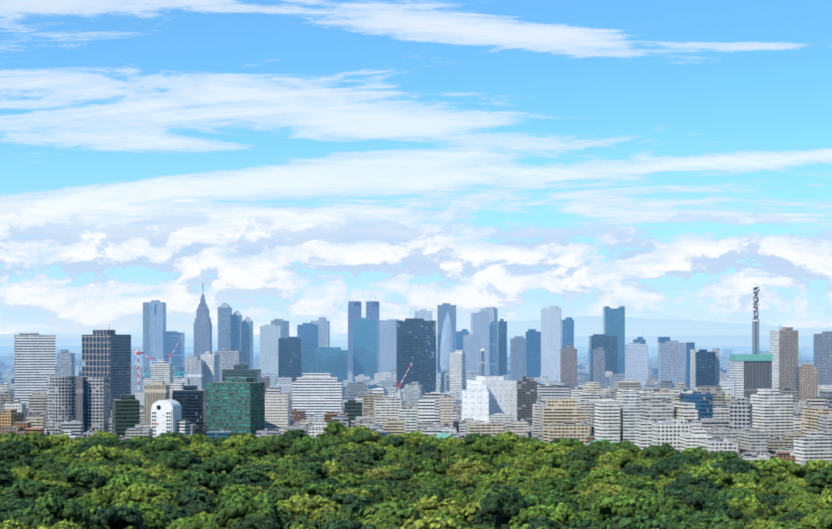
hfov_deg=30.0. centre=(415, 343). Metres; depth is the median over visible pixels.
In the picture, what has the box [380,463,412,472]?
tree
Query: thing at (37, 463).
tree
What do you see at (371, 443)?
tree
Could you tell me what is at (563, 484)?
tree
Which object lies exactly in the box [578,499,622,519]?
tree
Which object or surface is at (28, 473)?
tree
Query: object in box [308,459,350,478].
tree
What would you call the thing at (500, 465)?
tree
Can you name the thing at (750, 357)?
green building roof
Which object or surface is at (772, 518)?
tree
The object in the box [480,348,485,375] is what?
mast
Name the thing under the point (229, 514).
tree
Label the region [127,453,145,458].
tree
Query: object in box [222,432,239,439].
tree
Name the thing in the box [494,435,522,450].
tree
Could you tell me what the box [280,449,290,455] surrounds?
tree
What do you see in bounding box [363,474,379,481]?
tree
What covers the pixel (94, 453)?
tree
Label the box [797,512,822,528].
tree
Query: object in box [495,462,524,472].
tree
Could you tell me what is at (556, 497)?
tree
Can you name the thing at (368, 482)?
tree
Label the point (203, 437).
tree
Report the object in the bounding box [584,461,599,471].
tree
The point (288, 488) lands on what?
tree
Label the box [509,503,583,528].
tree
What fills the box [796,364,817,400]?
tan brick building
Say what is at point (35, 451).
tree
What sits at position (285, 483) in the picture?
tree
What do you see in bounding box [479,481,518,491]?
tree
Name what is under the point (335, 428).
tree
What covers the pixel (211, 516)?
tree
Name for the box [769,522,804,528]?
tree
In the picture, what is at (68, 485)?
tree
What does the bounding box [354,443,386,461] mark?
tree
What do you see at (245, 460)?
tree
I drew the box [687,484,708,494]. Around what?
tree
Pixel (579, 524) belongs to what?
tree
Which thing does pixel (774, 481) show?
tree
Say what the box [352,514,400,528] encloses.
tree
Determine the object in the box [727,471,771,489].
tree
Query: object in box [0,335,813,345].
hills
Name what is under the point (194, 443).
tree
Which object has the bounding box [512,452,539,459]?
tree
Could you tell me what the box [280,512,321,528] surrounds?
tree
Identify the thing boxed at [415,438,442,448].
tree
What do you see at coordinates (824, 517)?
tree
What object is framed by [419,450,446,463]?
tree
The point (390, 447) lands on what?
tree
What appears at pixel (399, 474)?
tree
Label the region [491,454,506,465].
tree
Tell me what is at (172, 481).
tree
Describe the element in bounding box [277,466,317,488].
tree
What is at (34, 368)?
white building bands
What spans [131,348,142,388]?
crane
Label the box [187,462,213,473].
tree
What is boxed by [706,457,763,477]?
tree
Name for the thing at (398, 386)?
crane
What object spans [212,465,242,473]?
tree
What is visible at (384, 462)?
tree
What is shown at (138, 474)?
tree
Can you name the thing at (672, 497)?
tree
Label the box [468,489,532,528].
tree
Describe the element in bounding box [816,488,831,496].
tree
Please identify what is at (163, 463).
tree
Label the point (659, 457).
tree
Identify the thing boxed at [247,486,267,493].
tree
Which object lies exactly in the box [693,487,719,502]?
tree
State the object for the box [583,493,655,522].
tree
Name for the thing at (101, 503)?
tree
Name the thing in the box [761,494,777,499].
tree
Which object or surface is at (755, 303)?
telecom tower
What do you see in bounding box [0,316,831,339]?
mountains
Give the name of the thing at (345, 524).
tree
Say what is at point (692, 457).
tree
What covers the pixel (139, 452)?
tree
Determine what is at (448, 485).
tree
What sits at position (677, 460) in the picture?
tree
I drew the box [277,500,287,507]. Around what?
tree
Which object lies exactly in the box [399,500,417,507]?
tree
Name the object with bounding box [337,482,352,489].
tree
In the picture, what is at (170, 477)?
tree
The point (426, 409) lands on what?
city building bands
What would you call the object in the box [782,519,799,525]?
tree
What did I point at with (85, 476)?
tree
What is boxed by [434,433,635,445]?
green building roof
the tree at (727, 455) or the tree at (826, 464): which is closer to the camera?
the tree at (826, 464)
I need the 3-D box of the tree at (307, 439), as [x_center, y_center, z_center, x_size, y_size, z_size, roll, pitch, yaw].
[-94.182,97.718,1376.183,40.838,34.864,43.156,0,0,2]
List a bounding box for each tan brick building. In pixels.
[0,409,43,435]
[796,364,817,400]
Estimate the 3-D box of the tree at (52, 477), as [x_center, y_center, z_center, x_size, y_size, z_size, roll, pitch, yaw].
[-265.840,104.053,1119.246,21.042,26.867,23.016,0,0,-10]
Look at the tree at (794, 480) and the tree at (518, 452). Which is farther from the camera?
the tree at (518, 452)
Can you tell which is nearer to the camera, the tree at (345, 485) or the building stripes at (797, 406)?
the tree at (345, 485)
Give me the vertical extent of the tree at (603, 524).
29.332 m
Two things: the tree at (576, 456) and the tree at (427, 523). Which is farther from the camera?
the tree at (576, 456)
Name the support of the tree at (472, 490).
on the forest floor
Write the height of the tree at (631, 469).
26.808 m
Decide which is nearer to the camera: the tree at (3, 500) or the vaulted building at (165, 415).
the tree at (3, 500)
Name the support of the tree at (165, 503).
on the forest floor
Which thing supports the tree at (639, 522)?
on the forest floor
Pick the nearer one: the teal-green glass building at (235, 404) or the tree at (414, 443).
the tree at (414, 443)
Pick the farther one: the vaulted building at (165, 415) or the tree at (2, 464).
the vaulted building at (165, 415)
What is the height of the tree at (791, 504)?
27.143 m
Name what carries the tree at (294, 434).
on the forest floor
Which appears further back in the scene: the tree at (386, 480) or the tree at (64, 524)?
the tree at (386, 480)
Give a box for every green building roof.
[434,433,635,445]
[729,354,772,360]
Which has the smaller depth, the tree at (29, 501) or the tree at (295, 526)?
the tree at (295, 526)
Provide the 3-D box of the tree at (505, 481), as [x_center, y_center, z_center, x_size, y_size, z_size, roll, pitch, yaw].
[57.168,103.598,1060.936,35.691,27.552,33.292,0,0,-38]
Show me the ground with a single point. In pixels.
(78, 349)
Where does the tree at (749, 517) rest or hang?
on the forest floor
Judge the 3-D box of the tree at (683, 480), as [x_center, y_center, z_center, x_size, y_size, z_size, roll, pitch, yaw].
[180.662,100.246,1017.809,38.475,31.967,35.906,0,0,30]
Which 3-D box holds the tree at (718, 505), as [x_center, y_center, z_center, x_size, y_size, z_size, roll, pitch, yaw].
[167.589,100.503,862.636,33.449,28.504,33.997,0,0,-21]
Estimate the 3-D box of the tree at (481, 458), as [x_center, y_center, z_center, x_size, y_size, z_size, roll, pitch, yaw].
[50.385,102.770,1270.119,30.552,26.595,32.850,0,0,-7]
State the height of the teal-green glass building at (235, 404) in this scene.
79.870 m
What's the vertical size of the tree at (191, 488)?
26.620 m
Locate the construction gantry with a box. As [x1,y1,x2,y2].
[144,372,187,377]
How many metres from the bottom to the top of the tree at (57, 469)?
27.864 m
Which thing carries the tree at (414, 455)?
on the forest floor
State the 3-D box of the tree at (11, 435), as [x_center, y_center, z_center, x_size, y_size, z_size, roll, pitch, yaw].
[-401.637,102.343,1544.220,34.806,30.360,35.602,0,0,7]
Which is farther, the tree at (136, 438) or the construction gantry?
the construction gantry
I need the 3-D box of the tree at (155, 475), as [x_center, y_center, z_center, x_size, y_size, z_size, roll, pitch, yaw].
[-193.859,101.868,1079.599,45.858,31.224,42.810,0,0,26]
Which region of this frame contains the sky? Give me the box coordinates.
[0,0,831,335]
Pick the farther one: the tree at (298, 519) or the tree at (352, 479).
the tree at (352, 479)
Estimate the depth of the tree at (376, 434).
1491.02 m
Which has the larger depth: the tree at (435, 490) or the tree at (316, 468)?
the tree at (316, 468)
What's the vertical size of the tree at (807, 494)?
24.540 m
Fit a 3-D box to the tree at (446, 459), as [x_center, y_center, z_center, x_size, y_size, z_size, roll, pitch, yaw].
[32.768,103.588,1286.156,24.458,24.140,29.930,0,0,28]
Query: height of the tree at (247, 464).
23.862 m
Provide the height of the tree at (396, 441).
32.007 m
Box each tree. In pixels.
[0,432,16,438]
[0,435,18,442]
[0,440,39,465]
[0,461,11,468]
[0,466,17,487]
[0,479,65,500]
[0,487,6,496]
[0,497,16,504]
[0,498,35,520]
[0,518,29,528]
[3,505,30,521]
[6,460,29,469]
[10,466,47,481]
[13,431,53,451]
[17,494,93,528]
[22,498,35,506]
[24,448,41,456]
[31,456,65,469]
[33,453,56,469]
[35,462,66,473]
[37,470,59,481]
[39,480,57,483]
[39,519,81,528]
[45,434,70,447]
[48,444,78,456]
[49,481,70,487]
[51,433,73,439]
[53,454,75,463]
[56,466,106,502]
[57,469,79,479]
[62,466,94,484]
[64,438,82,447]
[67,462,84,468]
[70,465,118,490]
[72,444,109,459]
[73,497,99,508]
[75,445,132,463]
[75,461,110,468]
[77,437,121,446]
[81,488,112,507]
[83,504,147,528]
[87,430,118,438]
[87,499,108,509]
[87,507,94,524]
[88,437,123,448]
[96,500,171,528]
[102,435,119,442]
[102,475,152,499]
[104,468,160,484]
[107,456,143,468]
[111,482,178,505]
[113,446,130,453]
[114,464,139,471]
[115,479,185,500]
[118,438,143,448]
[121,444,137,450]
[123,467,163,480]
[125,450,144,454]
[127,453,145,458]
[131,436,149,441]
[138,437,154,445]
[139,442,173,453]
[139,458,152,466]
[142,462,175,474]
[142,464,173,475]
[143,438,179,454]
[146,450,174,460]
[147,455,184,473]
[152,436,186,446]
[152,504,191,526]
[155,432,184,437]
[158,501,178,507]
[158,516,164,528]
[163,434,193,445]
[165,474,178,480]
[165,513,220,528]
[166,449,203,469]
[166,479,177,486]
[173,471,188,482]
[174,489,217,508]
[178,472,235,496]
[179,469,213,486]
[179,499,214,515]
[180,442,215,450]
[182,487,203,491]
[184,444,215,461]
[185,435,198,442]
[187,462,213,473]
[191,511,215,520]
[193,486,214,496]
[194,434,209,440]
[196,455,235,478]
[198,439,224,446]
[206,452,243,465]
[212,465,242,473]
[212,493,292,528]
[213,445,226,451]
[215,491,253,511]
[217,483,257,497]
[219,447,247,454]
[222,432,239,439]
[223,433,262,453]
[226,468,271,483]
[230,515,279,528]
[232,476,263,488]
[235,439,280,457]
[235,456,253,465]
[235,464,279,474]
[237,461,256,466]
[243,455,258,462]
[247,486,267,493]
[251,458,278,465]
[255,440,282,457]
[259,436,275,440]
[259,453,285,461]
[259,480,273,490]
[261,484,302,503]
[266,435,293,454]
[267,471,280,481]
[268,456,304,473]
[269,479,301,491]
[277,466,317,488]
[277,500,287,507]
[279,428,308,440]
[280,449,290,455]
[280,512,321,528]
[281,493,342,520]
[286,487,304,492]
[288,435,330,451]
[289,439,325,456]
[289,462,329,480]
[291,524,315,528]
[296,454,326,463]
[302,478,342,496]
[302,481,345,497]
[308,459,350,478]
[316,420,348,438]
[316,508,366,525]
[317,445,347,461]
[319,519,375,528]
[322,434,350,445]
[326,472,367,486]
[327,450,377,467]
[328,487,373,501]
[329,493,375,516]
[331,442,361,450]
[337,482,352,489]
[341,426,380,442]
[342,461,381,474]
[345,431,376,444]
[347,486,387,503]
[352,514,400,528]
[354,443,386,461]
[356,429,382,443]
[358,498,427,524]
[359,441,381,445]
[359,481,404,501]
[360,480,376,485]
[363,467,394,480]
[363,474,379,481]
[371,477,396,486]
[374,458,392,467]
[375,444,402,453]
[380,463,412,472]
[382,434,397,440]
[382,436,408,446]
[383,449,411,460]
[384,523,400,528]
[389,456,423,472]
[391,468,413,482]
[391,481,421,492]
[395,444,416,453]
[396,514,461,528]
[398,430,423,437]
[398,433,421,448]
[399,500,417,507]
[403,492,412,500]
[408,485,454,504]
[409,451,420,458]
[409,495,466,521]
[413,459,446,475]
[413,470,445,482]
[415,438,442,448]
[416,444,436,455]
[417,479,432,486]
[419,435,445,444]
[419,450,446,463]
[426,478,469,494]
[430,441,453,454]
[431,518,462,528]
[433,510,470,528]
[442,455,463,466]
[443,436,465,445]
[443,489,468,500]
[445,456,458,465]
[445,458,491,477]
[446,446,468,458]
[452,474,478,487]
[456,433,481,446]
[460,485,522,505]
[460,486,479,492]
[461,498,502,523]
[463,436,512,459]
[464,453,492,465]
[465,523,494,528]
[468,437,512,452]
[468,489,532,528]
[472,474,498,487]
[474,432,491,438]
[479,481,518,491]
[480,475,517,487]
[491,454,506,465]
[492,467,533,477]
[493,462,506,469]
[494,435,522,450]
[494,456,522,466]
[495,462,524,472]
[496,430,520,439]
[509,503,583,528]
[509,516,558,528]
[510,523,546,528]
[511,458,535,471]
[512,448,534,455]
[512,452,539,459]
[512,474,528,483]
[513,442,529,450]
[513,481,535,490]
[517,489,535,495]
[518,435,541,442]
[520,454,540,464]
[523,490,547,498]
[525,441,549,453]
[525,489,582,512]
[527,465,569,482]
[531,476,581,496]
[534,444,575,457]
[535,452,568,467]
[535,463,554,469]
[551,437,583,443]
[555,438,585,448]
[560,459,588,471]
[560,518,597,528]
[564,450,588,460]
[565,468,585,477]
[567,494,590,506]
[568,450,594,461]
[568,488,582,493]
[569,507,597,518]
[572,474,583,484]
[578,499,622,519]
[579,442,613,456]
[579,474,595,484]
[580,481,624,497]
[581,467,627,489]
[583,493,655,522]
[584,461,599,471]
[587,490,611,501]
[588,517,614,528]
[589,439,613,445]
[590,462,620,472]
[594,448,638,467]
[606,440,641,455]
[607,485,655,501]
[607,512,673,528]
[609,444,631,452]
[617,478,660,488]
[618,479,657,493]
[620,463,649,475]
[630,494,694,518]
[631,457,658,467]
[632,471,661,480]
[633,475,658,483]
[640,443,683,459]
[641,493,677,503]
[647,462,679,476]
[652,455,695,472]
[653,510,698,528]
[654,455,667,460]
[656,478,674,488]
[661,486,707,511]
[663,472,720,490]
[668,461,701,478]
[673,452,701,467]
[679,516,744,528]
[682,447,697,455]
[684,446,717,461]
[684,465,733,490]
[684,510,740,526]
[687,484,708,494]
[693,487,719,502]
[700,459,726,465]
[701,499,744,520]
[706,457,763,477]
[707,493,744,509]
[710,450,741,460]
[713,488,761,499]
[725,458,754,463]
[726,495,771,519]
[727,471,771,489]
[731,481,771,495]
[732,518,745,525]
[742,514,758,521]
[742,517,785,528]
[752,457,810,481]
[757,477,779,484]
[758,494,792,515]
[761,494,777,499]
[767,480,806,495]
[769,512,790,521]
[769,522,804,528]
[772,496,817,516]
[777,510,807,522]
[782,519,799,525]
[784,475,807,486]
[790,491,820,499]
[794,496,818,502]
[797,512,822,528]
[803,459,827,474]
[805,465,831,494]
[808,461,831,487]
[814,495,831,513]
[815,501,831,528]
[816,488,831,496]
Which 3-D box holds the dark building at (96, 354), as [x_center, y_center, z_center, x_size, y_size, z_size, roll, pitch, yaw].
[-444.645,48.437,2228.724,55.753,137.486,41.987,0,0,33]
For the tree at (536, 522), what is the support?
on the forest floor
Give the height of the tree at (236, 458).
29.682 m
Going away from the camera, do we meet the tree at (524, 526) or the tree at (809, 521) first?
the tree at (524, 526)
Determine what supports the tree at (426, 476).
on the forest floor
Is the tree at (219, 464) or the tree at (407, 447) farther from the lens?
the tree at (407, 447)
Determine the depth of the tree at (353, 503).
870.52 m
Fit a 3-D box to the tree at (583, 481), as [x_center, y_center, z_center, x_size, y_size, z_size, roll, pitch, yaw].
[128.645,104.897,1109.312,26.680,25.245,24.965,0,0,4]
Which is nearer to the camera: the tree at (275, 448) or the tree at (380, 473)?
the tree at (380, 473)
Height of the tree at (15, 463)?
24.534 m
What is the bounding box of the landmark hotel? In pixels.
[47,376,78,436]
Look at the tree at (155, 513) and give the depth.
829.39 m
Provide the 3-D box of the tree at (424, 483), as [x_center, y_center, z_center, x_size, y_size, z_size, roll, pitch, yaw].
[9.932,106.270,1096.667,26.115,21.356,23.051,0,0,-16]
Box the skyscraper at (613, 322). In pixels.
[603,306,624,372]
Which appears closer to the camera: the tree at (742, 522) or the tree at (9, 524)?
the tree at (9, 524)
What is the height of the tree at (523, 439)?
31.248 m
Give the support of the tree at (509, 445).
on the forest floor
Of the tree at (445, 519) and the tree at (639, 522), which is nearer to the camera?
the tree at (639, 522)
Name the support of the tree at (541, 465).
on the forest floor
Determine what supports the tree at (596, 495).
on the forest floor
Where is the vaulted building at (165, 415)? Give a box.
[151,400,180,438]
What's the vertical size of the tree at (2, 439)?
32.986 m
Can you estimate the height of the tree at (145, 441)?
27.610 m
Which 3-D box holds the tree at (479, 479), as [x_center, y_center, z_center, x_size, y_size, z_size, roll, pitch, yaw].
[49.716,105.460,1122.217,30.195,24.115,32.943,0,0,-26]
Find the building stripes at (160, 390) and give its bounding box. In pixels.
[75,307,497,431]
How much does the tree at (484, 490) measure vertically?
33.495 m
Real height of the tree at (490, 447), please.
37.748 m
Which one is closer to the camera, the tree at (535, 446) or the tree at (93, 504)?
the tree at (93, 504)
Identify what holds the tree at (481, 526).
on the forest floor
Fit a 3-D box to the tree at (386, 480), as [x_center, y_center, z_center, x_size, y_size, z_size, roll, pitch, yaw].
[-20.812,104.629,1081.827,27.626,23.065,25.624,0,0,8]
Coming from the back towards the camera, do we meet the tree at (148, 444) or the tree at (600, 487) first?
the tree at (148, 444)
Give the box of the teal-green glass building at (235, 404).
[206,377,264,434]
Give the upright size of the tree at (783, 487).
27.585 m
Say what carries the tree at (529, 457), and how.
on the forest floor
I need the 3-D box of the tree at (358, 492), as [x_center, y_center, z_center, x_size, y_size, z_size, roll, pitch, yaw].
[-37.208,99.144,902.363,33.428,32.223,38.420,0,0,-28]
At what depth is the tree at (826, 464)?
1084.27 m
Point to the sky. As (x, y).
(293, 161)
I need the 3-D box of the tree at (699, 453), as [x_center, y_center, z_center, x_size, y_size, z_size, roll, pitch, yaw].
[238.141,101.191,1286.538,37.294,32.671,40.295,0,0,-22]
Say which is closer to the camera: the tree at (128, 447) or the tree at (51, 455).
the tree at (51, 455)
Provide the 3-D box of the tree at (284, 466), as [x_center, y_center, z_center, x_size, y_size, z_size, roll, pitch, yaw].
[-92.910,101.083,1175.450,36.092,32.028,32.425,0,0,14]
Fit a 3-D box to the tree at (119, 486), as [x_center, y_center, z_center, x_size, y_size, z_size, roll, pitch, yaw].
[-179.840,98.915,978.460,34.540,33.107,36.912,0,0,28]
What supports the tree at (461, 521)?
on the forest floor
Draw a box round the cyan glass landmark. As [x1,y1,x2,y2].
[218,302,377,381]
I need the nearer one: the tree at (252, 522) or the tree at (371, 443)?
the tree at (252, 522)
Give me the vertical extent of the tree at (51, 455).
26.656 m
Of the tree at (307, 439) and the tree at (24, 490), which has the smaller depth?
the tree at (24, 490)
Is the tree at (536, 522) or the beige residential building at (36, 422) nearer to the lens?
the tree at (536, 522)
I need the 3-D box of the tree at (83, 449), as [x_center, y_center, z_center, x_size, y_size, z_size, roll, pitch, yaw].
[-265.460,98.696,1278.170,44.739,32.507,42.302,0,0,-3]
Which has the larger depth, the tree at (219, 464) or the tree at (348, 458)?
the tree at (348, 458)
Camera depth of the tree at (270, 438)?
1438.67 m
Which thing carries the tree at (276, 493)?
on the forest floor
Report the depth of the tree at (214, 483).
1001.13 m
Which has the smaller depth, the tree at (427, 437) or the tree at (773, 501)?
the tree at (773, 501)
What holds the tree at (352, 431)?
on the forest floor
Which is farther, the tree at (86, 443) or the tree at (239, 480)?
the tree at (86, 443)
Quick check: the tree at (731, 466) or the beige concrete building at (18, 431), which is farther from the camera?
the beige concrete building at (18, 431)
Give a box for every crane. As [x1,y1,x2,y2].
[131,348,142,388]
[131,348,154,366]
[166,332,183,363]
[393,363,411,396]
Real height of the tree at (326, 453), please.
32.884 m
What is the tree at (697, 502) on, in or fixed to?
on the forest floor
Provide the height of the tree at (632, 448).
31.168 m
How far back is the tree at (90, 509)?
851.46 m
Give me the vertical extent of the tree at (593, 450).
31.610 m
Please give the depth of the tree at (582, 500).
940.78 m
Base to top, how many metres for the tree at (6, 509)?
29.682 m
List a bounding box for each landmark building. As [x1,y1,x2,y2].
[4,363,771,429]
[14,304,807,432]
[110,335,130,410]
[462,376,516,422]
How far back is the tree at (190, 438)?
1503.94 m
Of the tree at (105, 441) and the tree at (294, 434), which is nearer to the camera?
the tree at (105, 441)
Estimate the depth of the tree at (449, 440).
1477.14 m
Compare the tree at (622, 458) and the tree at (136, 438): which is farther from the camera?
the tree at (136, 438)
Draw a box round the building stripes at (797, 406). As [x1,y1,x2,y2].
[6,355,806,416]
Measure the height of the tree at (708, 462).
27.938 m
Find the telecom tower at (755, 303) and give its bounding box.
[752,283,759,353]
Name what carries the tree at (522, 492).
on the forest floor
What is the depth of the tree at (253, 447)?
1331.85 m
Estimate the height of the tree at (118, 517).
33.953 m
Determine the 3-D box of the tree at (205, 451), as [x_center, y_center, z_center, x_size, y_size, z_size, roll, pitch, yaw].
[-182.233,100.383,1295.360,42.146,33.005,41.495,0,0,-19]
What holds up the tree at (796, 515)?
on the forest floor
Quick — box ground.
[0,346,813,353]
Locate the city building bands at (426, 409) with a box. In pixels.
[0,349,827,463]
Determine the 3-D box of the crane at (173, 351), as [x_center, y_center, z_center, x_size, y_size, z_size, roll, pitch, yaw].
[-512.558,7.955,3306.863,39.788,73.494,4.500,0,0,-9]
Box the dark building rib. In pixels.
[744,361,771,398]
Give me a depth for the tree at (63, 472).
1129.82 m
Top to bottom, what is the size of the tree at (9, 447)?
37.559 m
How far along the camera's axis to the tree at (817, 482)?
1012.78 m
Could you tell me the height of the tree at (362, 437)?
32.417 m
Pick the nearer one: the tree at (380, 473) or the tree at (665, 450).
the tree at (380, 473)
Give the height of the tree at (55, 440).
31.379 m
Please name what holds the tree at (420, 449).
on the forest floor
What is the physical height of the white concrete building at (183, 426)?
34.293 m
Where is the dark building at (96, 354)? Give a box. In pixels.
[82,330,114,392]
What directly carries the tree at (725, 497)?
on the forest floor
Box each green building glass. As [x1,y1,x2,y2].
[112,365,260,437]
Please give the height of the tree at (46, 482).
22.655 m
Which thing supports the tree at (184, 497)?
on the forest floor
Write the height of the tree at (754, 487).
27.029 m
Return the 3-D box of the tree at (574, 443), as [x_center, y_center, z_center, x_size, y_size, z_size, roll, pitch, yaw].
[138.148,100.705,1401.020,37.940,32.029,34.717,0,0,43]
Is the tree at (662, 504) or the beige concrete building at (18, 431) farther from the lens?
the beige concrete building at (18, 431)
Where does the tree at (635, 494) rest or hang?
on the forest floor
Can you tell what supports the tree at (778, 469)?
on the forest floor
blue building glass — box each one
[85,317,694,431]
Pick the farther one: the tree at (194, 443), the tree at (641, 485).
the tree at (194, 443)
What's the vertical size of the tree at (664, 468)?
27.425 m
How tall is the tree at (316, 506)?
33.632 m
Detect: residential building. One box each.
[26,417,42,427]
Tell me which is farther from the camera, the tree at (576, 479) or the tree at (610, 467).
the tree at (610, 467)
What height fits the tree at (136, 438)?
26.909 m
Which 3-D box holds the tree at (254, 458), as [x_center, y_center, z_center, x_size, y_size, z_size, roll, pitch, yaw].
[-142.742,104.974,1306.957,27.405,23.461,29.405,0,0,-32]
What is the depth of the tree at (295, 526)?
801.26 m
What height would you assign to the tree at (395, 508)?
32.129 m
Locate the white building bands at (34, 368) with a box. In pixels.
[14,331,342,415]
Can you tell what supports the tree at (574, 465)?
on the forest floor
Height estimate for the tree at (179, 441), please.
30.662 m
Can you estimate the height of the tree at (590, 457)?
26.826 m
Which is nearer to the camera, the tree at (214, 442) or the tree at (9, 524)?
the tree at (9, 524)
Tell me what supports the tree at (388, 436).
on the forest floor
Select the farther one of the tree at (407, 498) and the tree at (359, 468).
the tree at (359, 468)
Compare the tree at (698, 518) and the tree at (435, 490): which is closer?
the tree at (698, 518)
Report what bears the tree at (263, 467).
on the forest floor
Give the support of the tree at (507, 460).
on the forest floor
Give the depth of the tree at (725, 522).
706.61 m
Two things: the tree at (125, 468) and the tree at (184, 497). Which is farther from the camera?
the tree at (125, 468)
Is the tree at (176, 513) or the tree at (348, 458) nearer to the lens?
the tree at (176, 513)
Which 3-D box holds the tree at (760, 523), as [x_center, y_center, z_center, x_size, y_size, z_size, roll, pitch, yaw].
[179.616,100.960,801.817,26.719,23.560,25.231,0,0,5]
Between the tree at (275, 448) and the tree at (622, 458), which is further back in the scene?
the tree at (275, 448)
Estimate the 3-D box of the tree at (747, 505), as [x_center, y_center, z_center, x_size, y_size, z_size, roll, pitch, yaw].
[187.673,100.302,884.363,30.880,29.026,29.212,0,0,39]
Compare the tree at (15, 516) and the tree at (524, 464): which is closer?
the tree at (15, 516)
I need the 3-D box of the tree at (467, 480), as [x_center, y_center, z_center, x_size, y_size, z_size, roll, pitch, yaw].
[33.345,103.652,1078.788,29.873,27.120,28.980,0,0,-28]
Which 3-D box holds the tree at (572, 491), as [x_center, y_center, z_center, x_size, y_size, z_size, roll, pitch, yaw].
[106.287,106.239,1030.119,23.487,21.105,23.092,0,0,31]
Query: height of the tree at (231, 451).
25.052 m
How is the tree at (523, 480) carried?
on the forest floor
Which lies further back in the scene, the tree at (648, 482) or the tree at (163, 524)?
the tree at (648, 482)
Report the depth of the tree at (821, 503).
918.35 m
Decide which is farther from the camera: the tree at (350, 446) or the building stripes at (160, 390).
the building stripes at (160, 390)
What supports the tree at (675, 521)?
on the forest floor
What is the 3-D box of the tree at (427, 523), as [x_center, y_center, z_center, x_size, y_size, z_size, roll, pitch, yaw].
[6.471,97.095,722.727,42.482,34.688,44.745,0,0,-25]
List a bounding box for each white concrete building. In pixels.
[177,420,189,435]
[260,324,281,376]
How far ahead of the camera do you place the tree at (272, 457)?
1303.71 m
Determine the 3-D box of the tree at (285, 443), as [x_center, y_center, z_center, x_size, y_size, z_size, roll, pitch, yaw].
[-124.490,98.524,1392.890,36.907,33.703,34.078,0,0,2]
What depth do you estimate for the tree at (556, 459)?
1232.15 m
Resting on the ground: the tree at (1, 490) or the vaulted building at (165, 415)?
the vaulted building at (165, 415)
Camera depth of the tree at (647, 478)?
1093.31 m
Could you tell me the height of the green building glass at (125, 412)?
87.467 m
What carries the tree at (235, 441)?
on the forest floor
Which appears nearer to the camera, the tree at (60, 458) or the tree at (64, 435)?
the tree at (60, 458)
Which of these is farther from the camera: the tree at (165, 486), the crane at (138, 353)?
the crane at (138, 353)
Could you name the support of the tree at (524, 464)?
on the forest floor
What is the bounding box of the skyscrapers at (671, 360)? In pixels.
[143,300,684,386]
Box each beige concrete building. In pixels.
[0,427,25,435]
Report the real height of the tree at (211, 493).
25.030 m
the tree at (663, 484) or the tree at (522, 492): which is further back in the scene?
the tree at (663, 484)
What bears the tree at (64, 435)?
on the forest floor
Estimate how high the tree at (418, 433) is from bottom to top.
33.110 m
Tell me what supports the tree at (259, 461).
on the forest floor
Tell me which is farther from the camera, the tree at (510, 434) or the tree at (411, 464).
the tree at (510, 434)
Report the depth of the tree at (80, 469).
1086.53 m
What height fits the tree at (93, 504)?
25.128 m
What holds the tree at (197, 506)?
on the forest floor
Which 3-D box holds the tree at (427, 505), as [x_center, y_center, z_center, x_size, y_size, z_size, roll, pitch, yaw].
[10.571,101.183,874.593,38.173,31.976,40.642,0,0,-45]

